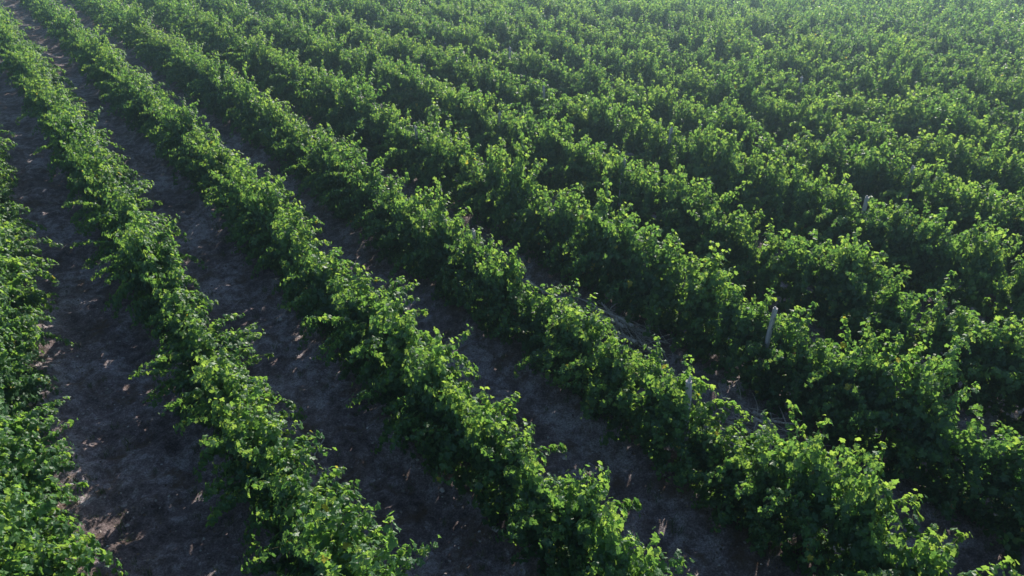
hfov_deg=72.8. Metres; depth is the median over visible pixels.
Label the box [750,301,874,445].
grapevine
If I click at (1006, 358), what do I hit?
grapevine
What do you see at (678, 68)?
grapevine
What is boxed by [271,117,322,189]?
grapevine
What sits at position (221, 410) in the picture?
grapevine
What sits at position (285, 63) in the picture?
grapevine
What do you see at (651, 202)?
grapevine
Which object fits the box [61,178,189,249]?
grapevine
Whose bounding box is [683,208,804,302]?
grapevine
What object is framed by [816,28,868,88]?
grapevine
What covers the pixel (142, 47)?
grapevine
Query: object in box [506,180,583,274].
grapevine
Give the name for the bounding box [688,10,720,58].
grapevine
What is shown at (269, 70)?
grapevine
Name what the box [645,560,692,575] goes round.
grapevine
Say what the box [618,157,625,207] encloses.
wooden post
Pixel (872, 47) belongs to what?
grapevine
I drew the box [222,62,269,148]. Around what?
grapevine
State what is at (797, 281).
grapevine
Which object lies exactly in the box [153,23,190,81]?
grapevine
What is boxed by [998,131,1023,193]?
grapevine
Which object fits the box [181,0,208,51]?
grapevine
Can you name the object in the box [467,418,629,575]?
grapevine
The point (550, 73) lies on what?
grapevine
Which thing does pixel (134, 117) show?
grapevine
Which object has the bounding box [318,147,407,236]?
grapevine
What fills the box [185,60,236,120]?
grapevine
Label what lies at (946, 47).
grapevine
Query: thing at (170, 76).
grapevine
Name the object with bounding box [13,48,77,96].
grapevine
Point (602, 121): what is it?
grapevine
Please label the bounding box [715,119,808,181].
grapevine
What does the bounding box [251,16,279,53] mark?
grapevine
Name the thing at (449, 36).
grapevine
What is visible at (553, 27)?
grapevine
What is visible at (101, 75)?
grapevine
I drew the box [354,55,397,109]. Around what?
grapevine
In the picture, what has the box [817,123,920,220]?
grapevine
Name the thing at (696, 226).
grapevine
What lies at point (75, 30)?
grapevine
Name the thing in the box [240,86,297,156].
grapevine
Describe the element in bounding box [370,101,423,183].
grapevine
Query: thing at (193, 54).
grapevine
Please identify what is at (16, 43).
grapevine
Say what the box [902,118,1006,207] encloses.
grapevine
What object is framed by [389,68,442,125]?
grapevine
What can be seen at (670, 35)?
grapevine
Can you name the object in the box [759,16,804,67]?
grapevine
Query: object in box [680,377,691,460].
wooden post
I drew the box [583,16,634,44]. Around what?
grapevine
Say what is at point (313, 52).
grapevine
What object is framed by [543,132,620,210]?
grapevine
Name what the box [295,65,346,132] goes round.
grapevine
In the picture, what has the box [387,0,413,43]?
grapevine
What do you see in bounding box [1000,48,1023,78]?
grapevine
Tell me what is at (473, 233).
wooden post
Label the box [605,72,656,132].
grapevine
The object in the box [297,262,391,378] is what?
grapevine
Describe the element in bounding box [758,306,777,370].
wooden post
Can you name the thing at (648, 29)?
grapevine
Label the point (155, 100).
grapevine
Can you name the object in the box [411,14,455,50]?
grapevine
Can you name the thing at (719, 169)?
grapevine
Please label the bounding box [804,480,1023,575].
grapevine
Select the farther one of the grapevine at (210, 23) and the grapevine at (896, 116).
the grapevine at (210, 23)
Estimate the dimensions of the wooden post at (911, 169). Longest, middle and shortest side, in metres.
2.504 x 0.136 x 0.132 m
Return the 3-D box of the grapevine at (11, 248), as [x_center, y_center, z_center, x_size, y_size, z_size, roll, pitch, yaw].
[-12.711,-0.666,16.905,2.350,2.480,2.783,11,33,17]
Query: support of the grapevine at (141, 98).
on the ground
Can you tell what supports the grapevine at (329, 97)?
on the ground
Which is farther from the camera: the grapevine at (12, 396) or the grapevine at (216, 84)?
the grapevine at (216, 84)
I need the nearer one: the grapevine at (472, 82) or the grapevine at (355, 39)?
the grapevine at (472, 82)
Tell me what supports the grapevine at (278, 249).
on the ground
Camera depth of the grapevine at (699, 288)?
15.21 m
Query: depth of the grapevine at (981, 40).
35.16 m
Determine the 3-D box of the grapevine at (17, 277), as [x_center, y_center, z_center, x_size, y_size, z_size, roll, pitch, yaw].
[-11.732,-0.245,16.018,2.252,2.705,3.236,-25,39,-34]
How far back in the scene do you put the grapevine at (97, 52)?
31.75 m
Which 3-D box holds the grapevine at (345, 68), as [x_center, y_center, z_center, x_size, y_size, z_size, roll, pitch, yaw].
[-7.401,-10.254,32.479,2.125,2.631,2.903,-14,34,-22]
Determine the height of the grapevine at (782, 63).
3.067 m
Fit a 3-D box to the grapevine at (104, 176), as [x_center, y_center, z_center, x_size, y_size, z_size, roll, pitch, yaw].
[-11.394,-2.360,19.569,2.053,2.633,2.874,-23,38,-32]
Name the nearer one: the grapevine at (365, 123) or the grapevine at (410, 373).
the grapevine at (410, 373)
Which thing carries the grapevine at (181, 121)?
on the ground
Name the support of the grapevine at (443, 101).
on the ground
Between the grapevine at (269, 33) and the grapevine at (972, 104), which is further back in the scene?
the grapevine at (269, 33)
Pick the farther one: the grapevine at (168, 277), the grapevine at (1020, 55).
the grapevine at (1020, 55)
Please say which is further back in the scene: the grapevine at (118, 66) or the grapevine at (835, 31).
the grapevine at (835, 31)
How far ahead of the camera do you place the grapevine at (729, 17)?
39.19 m
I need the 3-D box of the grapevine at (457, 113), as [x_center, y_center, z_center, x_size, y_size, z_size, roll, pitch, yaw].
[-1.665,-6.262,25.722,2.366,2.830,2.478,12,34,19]
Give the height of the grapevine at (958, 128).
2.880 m
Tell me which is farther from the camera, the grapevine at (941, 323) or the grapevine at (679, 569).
the grapevine at (941, 323)
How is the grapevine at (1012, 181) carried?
on the ground
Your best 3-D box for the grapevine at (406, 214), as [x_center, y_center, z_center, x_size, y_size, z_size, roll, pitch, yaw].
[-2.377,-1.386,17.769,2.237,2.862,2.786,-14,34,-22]
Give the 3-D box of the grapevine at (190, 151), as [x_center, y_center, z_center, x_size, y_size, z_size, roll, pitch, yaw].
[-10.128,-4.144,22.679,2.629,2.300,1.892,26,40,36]
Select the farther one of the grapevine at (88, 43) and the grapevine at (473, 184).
the grapevine at (88, 43)
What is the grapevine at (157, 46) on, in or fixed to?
on the ground
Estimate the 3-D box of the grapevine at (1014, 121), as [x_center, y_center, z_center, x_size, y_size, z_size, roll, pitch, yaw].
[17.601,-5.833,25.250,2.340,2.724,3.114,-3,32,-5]
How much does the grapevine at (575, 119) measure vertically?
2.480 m
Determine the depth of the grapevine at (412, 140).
22.67 m
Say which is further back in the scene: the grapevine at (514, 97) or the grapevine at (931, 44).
the grapevine at (931, 44)
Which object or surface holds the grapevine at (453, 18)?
on the ground
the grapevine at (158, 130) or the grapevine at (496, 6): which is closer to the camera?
the grapevine at (158, 130)
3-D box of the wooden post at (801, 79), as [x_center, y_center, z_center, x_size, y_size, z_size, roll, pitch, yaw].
[11.495,-7.324,28.069,0.132,2.453,0.133,-19,34,-30]
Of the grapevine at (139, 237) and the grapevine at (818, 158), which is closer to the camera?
the grapevine at (139, 237)
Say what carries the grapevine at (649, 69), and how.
on the ground
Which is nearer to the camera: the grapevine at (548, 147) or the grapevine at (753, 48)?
the grapevine at (548, 147)
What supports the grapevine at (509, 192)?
on the ground
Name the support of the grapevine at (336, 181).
on the ground
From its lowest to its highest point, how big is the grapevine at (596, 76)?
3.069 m
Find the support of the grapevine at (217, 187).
on the ground
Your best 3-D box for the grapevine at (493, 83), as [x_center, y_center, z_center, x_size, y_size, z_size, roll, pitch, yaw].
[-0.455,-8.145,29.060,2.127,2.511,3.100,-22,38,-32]
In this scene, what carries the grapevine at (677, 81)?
on the ground
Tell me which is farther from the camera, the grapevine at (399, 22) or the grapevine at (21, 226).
the grapevine at (399, 22)
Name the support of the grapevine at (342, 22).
on the ground
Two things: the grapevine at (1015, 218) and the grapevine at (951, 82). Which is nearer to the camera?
the grapevine at (1015, 218)
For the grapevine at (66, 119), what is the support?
on the ground
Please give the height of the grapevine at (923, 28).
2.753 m
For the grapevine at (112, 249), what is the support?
on the ground
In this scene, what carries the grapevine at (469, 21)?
on the ground
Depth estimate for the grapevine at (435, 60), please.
31.72 m
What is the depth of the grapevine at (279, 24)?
37.21 m
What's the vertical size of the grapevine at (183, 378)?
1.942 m
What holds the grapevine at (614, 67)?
on the ground
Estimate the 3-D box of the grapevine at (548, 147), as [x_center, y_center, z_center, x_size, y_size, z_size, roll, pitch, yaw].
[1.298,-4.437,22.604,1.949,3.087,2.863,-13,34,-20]
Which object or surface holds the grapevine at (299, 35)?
on the ground
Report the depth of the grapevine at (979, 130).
22.82 m
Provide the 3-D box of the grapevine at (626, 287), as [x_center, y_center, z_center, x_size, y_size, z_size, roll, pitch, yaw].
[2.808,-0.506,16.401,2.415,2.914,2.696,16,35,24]
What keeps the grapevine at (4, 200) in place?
on the ground
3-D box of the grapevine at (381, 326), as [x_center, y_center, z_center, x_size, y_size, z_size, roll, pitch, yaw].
[-2.518,1.180,13.751,2.588,2.690,3.228,-20,37,-29]
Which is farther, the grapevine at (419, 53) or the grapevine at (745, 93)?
the grapevine at (419, 53)
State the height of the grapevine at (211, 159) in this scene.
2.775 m
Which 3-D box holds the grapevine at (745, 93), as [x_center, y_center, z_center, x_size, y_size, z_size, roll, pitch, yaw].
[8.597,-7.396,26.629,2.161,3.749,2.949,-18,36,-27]
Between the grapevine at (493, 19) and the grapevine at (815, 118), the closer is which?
the grapevine at (815, 118)
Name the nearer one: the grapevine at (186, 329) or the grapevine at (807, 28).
the grapevine at (186, 329)
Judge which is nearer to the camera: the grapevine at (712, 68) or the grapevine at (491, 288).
the grapevine at (491, 288)
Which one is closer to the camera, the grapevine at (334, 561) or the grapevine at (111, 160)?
the grapevine at (334, 561)
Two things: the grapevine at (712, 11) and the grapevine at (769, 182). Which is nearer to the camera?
the grapevine at (769, 182)
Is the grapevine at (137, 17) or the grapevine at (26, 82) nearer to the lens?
the grapevine at (26, 82)
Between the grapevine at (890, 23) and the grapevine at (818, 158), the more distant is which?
the grapevine at (890, 23)
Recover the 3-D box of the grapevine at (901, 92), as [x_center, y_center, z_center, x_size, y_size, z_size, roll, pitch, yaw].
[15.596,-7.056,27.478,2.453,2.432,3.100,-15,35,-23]
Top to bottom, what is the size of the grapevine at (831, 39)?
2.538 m
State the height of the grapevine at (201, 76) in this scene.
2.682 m
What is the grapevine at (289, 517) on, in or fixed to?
on the ground
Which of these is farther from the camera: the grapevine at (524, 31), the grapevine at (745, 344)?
the grapevine at (524, 31)
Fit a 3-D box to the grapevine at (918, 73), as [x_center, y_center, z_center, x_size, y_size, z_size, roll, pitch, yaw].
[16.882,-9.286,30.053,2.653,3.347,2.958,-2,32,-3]
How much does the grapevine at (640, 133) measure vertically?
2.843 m
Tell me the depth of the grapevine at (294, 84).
29.42 m
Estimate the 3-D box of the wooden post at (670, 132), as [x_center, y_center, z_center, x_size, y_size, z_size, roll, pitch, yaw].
[5.045,-4.061,22.634,0.131,2.452,0.126,4,32,6]
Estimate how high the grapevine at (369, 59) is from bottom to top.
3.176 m
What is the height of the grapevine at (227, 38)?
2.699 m
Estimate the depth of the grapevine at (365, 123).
24.89 m
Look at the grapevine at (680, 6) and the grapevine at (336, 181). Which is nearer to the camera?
the grapevine at (336, 181)
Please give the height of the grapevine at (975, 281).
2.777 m
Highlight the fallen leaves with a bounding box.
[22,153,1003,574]
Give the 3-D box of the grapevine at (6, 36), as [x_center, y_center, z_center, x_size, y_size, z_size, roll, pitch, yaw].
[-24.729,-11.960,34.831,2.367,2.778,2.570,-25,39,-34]
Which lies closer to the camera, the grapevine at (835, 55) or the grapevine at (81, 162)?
the grapevine at (81, 162)
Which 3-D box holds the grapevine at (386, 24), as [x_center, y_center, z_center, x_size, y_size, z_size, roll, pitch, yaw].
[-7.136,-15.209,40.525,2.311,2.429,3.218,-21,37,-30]
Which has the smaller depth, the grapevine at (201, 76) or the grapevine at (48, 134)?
the grapevine at (48, 134)
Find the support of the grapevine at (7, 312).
on the ground
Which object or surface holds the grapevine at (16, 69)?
on the ground
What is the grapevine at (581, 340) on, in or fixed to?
on the ground
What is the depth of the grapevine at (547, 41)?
33.85 m
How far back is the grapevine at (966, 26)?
36.31 m
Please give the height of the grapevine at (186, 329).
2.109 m
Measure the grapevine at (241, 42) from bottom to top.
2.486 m
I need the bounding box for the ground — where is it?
[0,0,1023,575]
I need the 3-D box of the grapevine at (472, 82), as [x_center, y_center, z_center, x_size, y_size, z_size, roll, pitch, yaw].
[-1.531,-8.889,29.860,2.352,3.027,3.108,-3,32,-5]
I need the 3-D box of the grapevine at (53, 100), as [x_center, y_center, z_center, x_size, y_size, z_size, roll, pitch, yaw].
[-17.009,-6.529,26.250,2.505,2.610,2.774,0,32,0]
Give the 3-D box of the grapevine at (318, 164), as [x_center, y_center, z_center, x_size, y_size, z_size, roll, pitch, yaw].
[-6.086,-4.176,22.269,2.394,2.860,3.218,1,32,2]
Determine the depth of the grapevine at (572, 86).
29.34 m
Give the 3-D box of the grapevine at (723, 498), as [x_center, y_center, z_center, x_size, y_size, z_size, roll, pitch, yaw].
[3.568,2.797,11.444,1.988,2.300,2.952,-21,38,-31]
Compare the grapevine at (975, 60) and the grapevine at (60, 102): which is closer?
the grapevine at (60, 102)
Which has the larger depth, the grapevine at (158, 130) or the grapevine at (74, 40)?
the grapevine at (74, 40)
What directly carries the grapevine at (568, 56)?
on the ground
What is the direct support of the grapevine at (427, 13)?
on the ground
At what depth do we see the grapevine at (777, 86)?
28.35 m
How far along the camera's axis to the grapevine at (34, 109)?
26.86 m
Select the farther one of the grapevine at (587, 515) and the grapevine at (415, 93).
the grapevine at (415, 93)
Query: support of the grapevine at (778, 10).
on the ground
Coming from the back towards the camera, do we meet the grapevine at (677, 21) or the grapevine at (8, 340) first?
the grapevine at (677, 21)
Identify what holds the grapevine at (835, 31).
on the ground
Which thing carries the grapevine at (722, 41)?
on the ground
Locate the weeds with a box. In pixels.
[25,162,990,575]
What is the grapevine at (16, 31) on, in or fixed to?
on the ground
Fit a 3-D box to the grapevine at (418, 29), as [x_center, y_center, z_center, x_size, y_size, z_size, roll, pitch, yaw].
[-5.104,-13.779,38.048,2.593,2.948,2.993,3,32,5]
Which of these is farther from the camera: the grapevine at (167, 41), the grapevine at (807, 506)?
the grapevine at (167, 41)
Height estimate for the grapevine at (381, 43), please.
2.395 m
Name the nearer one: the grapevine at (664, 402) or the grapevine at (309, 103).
the grapevine at (664, 402)
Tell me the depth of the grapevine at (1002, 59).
32.05 m
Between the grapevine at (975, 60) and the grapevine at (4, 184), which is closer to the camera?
the grapevine at (4, 184)
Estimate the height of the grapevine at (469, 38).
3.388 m
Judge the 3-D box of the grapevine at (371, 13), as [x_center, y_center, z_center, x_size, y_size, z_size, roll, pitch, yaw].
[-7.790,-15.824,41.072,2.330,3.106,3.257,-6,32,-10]
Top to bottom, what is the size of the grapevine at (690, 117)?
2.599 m
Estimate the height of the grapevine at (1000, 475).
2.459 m
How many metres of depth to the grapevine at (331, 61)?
32.98 m
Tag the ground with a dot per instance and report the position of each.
(40, 194)
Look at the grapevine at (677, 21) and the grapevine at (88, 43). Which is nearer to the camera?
the grapevine at (88, 43)
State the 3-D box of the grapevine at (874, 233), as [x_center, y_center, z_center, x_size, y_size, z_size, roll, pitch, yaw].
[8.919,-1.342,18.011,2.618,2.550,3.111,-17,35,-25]
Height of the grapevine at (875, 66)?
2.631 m
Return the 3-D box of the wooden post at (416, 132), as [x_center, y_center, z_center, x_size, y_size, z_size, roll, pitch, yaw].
[-3.084,-4.303,23.256,0.146,2.354,0.142,-15,33,-18]
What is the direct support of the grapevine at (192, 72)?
on the ground
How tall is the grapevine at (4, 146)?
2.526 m
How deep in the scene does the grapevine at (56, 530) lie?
10.18 m
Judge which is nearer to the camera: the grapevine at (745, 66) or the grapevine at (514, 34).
the grapevine at (745, 66)
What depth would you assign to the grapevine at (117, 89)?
28.92 m
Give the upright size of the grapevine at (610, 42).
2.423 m
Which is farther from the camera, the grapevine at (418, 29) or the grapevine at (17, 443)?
the grapevine at (418, 29)
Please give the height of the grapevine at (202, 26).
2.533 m
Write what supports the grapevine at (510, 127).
on the ground
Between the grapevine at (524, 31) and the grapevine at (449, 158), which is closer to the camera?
the grapevine at (449, 158)
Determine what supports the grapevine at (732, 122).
on the ground
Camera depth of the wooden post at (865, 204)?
17.69 m
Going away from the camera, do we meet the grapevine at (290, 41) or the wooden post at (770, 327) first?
the wooden post at (770, 327)
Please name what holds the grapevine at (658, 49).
on the ground
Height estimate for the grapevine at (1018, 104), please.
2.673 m
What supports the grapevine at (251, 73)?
on the ground
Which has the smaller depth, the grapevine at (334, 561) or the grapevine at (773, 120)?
the grapevine at (334, 561)
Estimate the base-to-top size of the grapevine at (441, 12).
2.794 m
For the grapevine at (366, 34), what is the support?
on the ground
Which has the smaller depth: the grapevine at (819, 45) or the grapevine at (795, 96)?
the grapevine at (795, 96)
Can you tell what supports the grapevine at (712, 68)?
on the ground
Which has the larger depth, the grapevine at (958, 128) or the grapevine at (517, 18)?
the grapevine at (517, 18)
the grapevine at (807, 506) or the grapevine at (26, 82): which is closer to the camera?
the grapevine at (807, 506)
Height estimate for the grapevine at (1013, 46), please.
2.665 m
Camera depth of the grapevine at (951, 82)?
28.41 m
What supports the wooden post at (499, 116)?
on the ground
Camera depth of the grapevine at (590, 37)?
36.12 m
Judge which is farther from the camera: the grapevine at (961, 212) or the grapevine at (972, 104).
the grapevine at (972, 104)
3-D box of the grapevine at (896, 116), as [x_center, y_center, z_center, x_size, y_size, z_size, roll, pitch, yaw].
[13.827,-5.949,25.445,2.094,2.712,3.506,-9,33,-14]
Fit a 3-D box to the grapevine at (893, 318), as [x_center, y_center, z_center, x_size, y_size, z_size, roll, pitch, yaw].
[7.990,0.326,14.893,2.158,2.935,3.069,-5,32,-7]
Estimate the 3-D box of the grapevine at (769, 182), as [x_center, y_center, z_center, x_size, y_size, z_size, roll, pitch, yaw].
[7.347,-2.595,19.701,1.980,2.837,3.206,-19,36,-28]
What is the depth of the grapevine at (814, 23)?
38.45 m
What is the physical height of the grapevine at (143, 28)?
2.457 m
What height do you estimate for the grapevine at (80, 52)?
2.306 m
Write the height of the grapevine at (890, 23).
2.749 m
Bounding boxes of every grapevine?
[0,20,34,59]
[0,22,43,73]
[0,33,42,79]
[0,40,66,88]
[0,45,64,96]
[0,124,17,169]
[0,130,18,192]
[0,163,18,204]
[0,169,16,220]
[0,191,48,253]
[0,212,38,257]
[0,215,62,296]
[0,230,59,333]
[0,275,76,379]
[0,313,47,417]
[0,345,61,460]
[0,396,79,521]
[0,436,128,575]
[0,476,112,575]
[10,50,71,121]
[10,51,79,130]
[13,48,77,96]
[15,74,78,133]
[32,80,91,143]
[33,94,109,193]
[36,90,96,149]
[43,108,126,176]
[51,112,142,229]
[54,125,130,200]
[60,23,92,62]
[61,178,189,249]
[66,27,111,60]
[66,27,126,86]
[67,148,149,248]
[70,33,123,83]
[70,213,206,293]
[80,25,129,98]
[83,40,145,108]
[91,39,154,115]
[91,204,187,335]
[93,69,173,116]
[99,67,180,133]
[101,235,213,344]
[120,80,171,143]
[122,0,158,53]
[128,18,157,63]
[128,322,306,434]
[131,26,171,69]
[136,29,169,75]
[137,286,257,417]
[138,82,178,147]
[144,86,226,177]
[145,104,176,165]
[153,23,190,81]
[154,34,204,92]
[163,125,217,200]
[166,41,213,93]
[173,327,305,512]
[174,123,252,210]
[180,52,228,107]
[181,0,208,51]
[184,50,237,115]
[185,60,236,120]
[189,13,219,55]
[190,8,240,62]
[197,146,282,219]
[197,376,361,575]
[204,156,289,265]
[206,18,248,65]
[216,71,259,131]
[220,155,315,270]
[222,46,272,85]
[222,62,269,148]
[226,25,254,76]
[238,31,274,94]
[240,16,272,46]
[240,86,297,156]
[241,430,385,575]
[250,198,331,300]
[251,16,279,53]
[257,38,287,100]
[262,105,306,178]
[266,9,293,55]
[268,48,310,102]
[269,62,316,118]
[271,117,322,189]
[272,10,313,66]
[272,466,440,575]
[277,215,366,333]
[281,123,356,210]
[282,19,329,66]
[291,0,316,23]
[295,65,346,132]
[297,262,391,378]
[299,30,322,70]
[301,124,384,219]
[301,275,480,415]
[303,1,331,39]
[306,29,357,83]
[307,60,353,140]
[312,10,355,41]
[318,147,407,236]
[325,5,357,55]
[325,38,365,87]
[325,69,390,141]
[339,18,374,54]
[342,34,386,102]
[343,96,398,168]
[345,312,472,476]
[346,0,370,29]
[348,165,416,266]
[352,19,383,55]
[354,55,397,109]
[359,0,394,34]
[364,28,412,66]
[366,5,406,34]
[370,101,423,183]
[375,56,433,120]
[375,184,471,285]
[381,32,422,67]
[381,354,536,529]
[385,121,453,191]
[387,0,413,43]
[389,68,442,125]
[399,7,432,49]
[407,39,435,78]
[408,98,485,213]
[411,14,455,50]
[411,78,469,140]
[411,177,495,306]
[414,36,449,90]
[415,4,434,34]
[422,0,459,29]
[428,17,463,57]
[431,43,478,95]
[432,81,495,146]
[443,0,472,35]
[444,220,547,345]
[446,143,505,228]
[450,93,515,162]
[451,11,488,66]
[453,49,503,118]
[456,10,487,36]
[461,29,501,73]
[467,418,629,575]
[469,0,499,18]
[471,67,528,116]
[473,116,548,248]
[475,102,542,174]
[480,0,514,24]
[480,5,512,52]
[482,47,524,82]
[484,280,603,391]
[489,5,527,60]
[492,81,557,117]
[497,20,550,61]
[499,11,528,31]
[501,76,589,135]
[503,39,551,95]
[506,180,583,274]
[511,4,547,39]
[512,99,586,195]
[526,8,569,68]
[527,278,649,445]
[533,45,567,102]
[535,461,694,575]
[538,0,569,30]
[539,161,632,299]
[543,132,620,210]
[545,11,563,38]
[547,67,590,107]
[548,95,619,149]
[549,11,583,52]
[552,33,586,74]
[552,322,751,474]
[554,0,587,22]
[565,42,620,85]
[571,22,608,55]
[572,50,626,112]
[572,90,645,164]
[572,205,681,328]
[576,6,602,39]
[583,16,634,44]
[583,148,655,227]
[589,27,626,58]
[597,0,637,24]
[597,43,630,91]
[604,104,680,175]
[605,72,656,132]
[608,14,649,45]
[611,162,718,252]
[619,30,661,73]
[621,0,661,36]
[625,70,690,138]
[625,240,744,363]
[626,39,679,103]
[632,30,687,83]
[635,13,667,46]
[635,119,710,189]
[638,0,674,36]
[645,61,693,119]
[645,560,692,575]
[652,8,698,49]
[654,24,691,66]
[655,392,780,549]
[657,180,751,280]
[658,38,714,88]
[658,94,713,154]
[668,0,708,24]
[673,8,714,68]
[676,61,739,119]
[677,110,767,226]
[681,97,761,162]
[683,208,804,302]
[683,283,817,418]
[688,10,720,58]
[694,0,723,29]
[694,399,898,575]
[695,37,737,95]
[702,7,748,72]
[706,14,751,58]
[709,46,770,129]
[715,47,769,98]
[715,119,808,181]
[720,35,776,77]
[721,136,818,240]
[723,11,748,31]
[734,7,773,40]
[735,90,799,148]
[743,25,771,55]
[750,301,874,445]
[754,162,854,259]
[758,35,802,96]
[758,68,817,115]
[758,229,887,342]
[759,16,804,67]
[763,0,806,46]
[765,123,849,196]
[768,0,808,35]
[776,30,829,79]
[776,94,856,166]
[777,49,849,103]
[777,77,843,127]
[784,8,827,37]
[788,6,836,49]
[795,183,922,290]
[799,227,949,368]
[804,91,885,130]
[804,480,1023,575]
[806,114,893,174]
[813,31,867,65]
[813,60,869,102]
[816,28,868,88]
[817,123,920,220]
[822,311,985,501]
[825,13,854,41]
[841,27,894,71]
[842,48,893,100]
[843,88,926,157]
[844,22,884,44]
[853,43,910,123]
[854,30,953,100]
[857,128,938,200]
[858,7,914,37]
[863,155,975,242]
[866,75,950,120]
[869,28,920,58]
[877,19,932,89]
[879,206,1005,307]
[879,270,1019,410]
[883,90,979,153]
[891,397,1023,572]
[897,17,940,49]
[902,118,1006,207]
[905,31,953,79]
[907,50,974,83]
[908,58,980,108]
[910,212,1023,352]
[924,30,987,69]
[925,84,996,134]
[926,171,1023,275]
[934,23,968,50]
[938,115,1023,177]
[944,317,1023,434]
[948,23,1003,60]
[948,43,1011,85]
[956,48,1023,122]
[969,99,1023,149]
[969,130,1023,215]
[971,57,1023,94]
[971,199,1023,275]
[979,26,1023,55]
[979,35,1023,81]
[988,73,1023,127]
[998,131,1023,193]
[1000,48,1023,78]
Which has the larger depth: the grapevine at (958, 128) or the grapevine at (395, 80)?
the grapevine at (395, 80)
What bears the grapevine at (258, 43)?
on the ground
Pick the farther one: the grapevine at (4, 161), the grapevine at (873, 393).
the grapevine at (4, 161)
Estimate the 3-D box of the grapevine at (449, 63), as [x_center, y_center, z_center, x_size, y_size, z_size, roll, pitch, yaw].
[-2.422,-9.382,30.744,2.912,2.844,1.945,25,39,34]
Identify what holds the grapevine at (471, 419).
on the ground
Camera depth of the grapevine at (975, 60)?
30.46 m
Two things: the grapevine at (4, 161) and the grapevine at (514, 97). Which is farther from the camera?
the grapevine at (514, 97)
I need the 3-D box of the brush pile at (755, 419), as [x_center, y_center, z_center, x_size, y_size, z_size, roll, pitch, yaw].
[4.625,2.586,13.340,1.566,0.923,2.473,-22,38,-31]
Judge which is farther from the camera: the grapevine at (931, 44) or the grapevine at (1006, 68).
the grapevine at (931, 44)
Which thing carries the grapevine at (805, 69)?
on the ground
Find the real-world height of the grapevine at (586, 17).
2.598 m
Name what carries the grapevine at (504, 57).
on the ground
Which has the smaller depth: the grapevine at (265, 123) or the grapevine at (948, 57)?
the grapevine at (265, 123)
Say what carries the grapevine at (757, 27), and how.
on the ground
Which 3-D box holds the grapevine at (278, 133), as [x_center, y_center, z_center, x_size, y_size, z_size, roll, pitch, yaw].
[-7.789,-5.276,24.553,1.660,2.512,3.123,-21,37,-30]
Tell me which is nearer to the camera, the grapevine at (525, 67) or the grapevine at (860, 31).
the grapevine at (525, 67)
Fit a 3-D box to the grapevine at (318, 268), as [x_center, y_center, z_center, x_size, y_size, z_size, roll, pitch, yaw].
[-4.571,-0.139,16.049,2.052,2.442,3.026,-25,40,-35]
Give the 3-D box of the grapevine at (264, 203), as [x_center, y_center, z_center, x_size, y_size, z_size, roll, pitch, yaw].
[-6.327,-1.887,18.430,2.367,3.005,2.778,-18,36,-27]
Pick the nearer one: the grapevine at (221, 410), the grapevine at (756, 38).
the grapevine at (221, 410)
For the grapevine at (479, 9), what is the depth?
42.51 m
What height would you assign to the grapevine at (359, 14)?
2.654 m
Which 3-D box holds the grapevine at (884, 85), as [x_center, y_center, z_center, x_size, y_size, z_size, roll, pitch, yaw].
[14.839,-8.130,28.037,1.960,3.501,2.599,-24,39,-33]
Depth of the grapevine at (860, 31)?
36.84 m
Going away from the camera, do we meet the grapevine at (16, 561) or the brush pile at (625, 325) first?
the grapevine at (16, 561)
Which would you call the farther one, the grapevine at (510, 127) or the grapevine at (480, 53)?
the grapevine at (480, 53)
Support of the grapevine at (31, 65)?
on the ground
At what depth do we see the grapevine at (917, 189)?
19.29 m
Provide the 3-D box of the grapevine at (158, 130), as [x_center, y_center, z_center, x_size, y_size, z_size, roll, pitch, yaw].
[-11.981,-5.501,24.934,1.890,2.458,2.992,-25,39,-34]
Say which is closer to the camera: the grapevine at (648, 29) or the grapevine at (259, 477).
the grapevine at (259, 477)
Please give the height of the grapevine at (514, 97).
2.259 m
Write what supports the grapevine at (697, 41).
on the ground
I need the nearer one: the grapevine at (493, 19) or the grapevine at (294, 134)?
the grapevine at (294, 134)
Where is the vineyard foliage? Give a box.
[0,0,1023,575]
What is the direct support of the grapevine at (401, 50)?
on the ground
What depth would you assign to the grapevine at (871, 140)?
22.98 m
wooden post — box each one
[414,125,422,184]
[472,228,475,286]
[498,111,500,126]
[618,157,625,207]
[663,127,672,182]
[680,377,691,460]
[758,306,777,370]
[795,76,802,107]
[860,195,869,218]
[903,165,914,203]
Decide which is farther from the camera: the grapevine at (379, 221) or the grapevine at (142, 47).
the grapevine at (142, 47)
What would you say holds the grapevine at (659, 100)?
on the ground
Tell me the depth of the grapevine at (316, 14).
39.97 m
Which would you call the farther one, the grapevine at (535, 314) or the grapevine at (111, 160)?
the grapevine at (111, 160)
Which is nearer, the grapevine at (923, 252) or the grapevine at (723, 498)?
the grapevine at (723, 498)
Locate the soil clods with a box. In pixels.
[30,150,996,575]
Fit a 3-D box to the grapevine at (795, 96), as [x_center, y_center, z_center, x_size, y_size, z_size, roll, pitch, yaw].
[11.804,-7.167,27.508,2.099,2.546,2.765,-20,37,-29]
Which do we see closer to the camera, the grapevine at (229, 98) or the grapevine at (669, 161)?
the grapevine at (669, 161)
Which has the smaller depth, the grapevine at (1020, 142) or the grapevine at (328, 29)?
the grapevine at (1020, 142)
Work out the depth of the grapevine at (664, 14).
39.12 m
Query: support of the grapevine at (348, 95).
on the ground
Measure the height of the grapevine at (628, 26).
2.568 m
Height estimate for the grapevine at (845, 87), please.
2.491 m
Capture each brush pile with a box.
[576,290,680,375]
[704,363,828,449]
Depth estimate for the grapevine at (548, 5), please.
42.03 m
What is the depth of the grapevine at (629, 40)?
33.85 m
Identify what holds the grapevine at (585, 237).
on the ground
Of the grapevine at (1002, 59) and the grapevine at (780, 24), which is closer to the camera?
the grapevine at (1002, 59)

